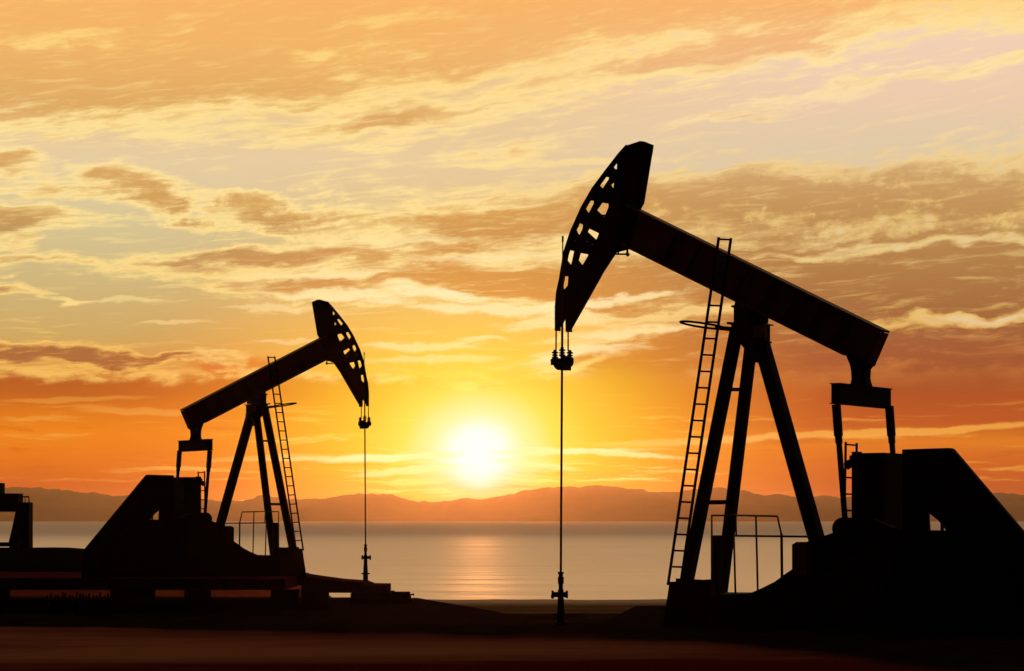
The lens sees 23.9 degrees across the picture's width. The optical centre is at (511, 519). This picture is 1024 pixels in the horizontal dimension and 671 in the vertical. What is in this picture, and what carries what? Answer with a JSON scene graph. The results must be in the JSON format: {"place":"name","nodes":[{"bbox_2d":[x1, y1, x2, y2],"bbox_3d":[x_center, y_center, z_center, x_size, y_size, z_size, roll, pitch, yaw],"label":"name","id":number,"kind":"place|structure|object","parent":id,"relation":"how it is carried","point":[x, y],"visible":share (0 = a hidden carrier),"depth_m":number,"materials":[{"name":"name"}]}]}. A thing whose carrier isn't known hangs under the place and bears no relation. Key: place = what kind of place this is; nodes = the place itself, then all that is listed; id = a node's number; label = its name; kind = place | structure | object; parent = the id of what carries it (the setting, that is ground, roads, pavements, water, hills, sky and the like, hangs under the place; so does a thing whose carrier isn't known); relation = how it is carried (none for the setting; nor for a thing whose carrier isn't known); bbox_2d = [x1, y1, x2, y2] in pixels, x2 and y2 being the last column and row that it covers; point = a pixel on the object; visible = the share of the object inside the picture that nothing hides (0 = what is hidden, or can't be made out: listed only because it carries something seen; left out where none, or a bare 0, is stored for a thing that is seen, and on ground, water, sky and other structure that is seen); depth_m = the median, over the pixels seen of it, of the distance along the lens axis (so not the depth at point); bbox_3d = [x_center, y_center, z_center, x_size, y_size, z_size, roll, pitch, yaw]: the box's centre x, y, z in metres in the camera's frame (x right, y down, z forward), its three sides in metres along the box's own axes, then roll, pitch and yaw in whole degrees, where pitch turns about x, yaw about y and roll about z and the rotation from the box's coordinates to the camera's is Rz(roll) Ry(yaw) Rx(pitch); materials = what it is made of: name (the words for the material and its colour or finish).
{"place":"outdoors","nodes":[
{"label":"outdoors","id":0,"kind":"place"},
{"bbox_2d":[0,626,1008,670],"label":"dirt road","id":1,"kind":"structure","parent":0,"point":[64,648],"depth_m":37.17,"materials":[{"name":"brown soil"}]},
{"bbox_2d":[0,522,1023,599],"bbox_3d":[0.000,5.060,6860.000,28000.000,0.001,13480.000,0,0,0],"label":"sea","id":2,"kind":"structure","parent":0,"point":[518,560],"depth_m":365.23,"materials":[{"name":"orange liquid"}]},
{"bbox_2d":[0,547,1023,670],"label":"ground","id":3,"kind":"structure","parent":0,"point":[240,609],"depth_m":75.85,"materials":[{"name":"soil"}]},
{"bbox_2d":[0,483,32,548],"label":"equipment stand","id":4,"kind":"object","parent":3,"relation":"on","point":[21,535],"visible":0.95,"depth_m":95.08,"materials":[{"name":"paint"}]},
{"bbox_2d":[47,592,108,613],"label":"pipe rack","id":5,"kind":"object","parent":3,"relation":"on","point":[81,609],"visible":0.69,"depth_m":78.38,"materials":[{"name":"metal"}]},
{"bbox_2d":[0,572,390,609],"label":"steel deck","id":6,"kind":"structure","parent":3,"relation":"on","point":[136,593],"depth_m":79.65,"materials":[{"name":"metal"}]},
{"bbox_2d":[81,299,371,577],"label":"pumpjack","id":7,"kind":"object","parent":6,"relation":"on","point":[182,536],"visible":1,"depth_m":82.66,"materials":[{"name":"paint"}]},
{"bbox_2d":[361,544,370,581],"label":"wellhead","id":8,"kind":"object","parent":6,"relation":"on","point":[365,557],"visible":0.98,"depth_m":86.23,"materials":[{"name":"metal"}]},
{"bbox_2d":[351,591,394,603],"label":"concrete block","id":9,"kind":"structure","parent":3,"relation":"on","point":[377,598],"depth_m":84.00,"materials":[{"name":"concrete"}]},
{"bbox_2d":[392,592,409,603],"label":"concrete block","id":10,"kind":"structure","parent":3,"relation":"on","point":[400,597],"depth_m":84.30,"materials":[{"name":"concrete"}]},
{"bbox_2d":[409,593,413,602],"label":"pipe valve","id":11,"kind":"object","parent":3,"relation":"on","point":[410,600],"visible":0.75,"depth_m":85.33,"materials":[{"name":"paint"}]},
{"bbox_2d":[551,572,567,624],"bbox_3d":[0.970,1.799,49.334,0.351,1.485,0.300,0,0,0],"label":"wellhead","id":12,"kind":"object","parent":3,"relation":"on","point":[560,594],"visible":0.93,"depth_m":49.28,"materials":[{"name":"paint"}]},
{"bbox_2d":[550,141,1023,634],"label":"pumpjack","id":13,"kind":"object","parent":3,"relation":"on","point":[885,557],"visible":0.99,"depth_m":45.81,"materials":[{"name":"black metal"}]},
{"bbox_2d":[0,503,1023,521],"bbox_3d":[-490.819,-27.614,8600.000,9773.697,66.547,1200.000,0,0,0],"label":"hills","id":14,"kind":"structure","parent":0,"point":[655,513],"depth_m":8363.34,"materials":[{"name":"brown"}]},
{"bbox_2d":[0,0,1023,501],"label":"sky","id":15,"kind":"structure","parent":0,"point":[182,182],"materials":[{"name":"orange"}]},
{"bbox_2d":[5,485,1023,518],"bbox_3d":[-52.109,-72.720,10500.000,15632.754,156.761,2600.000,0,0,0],"label":"hills","id":16,"kind":"structure","parent":0,"point":[536,502],"depth_m":10180.58,"materials":[{"name":"orange"}]}
]}

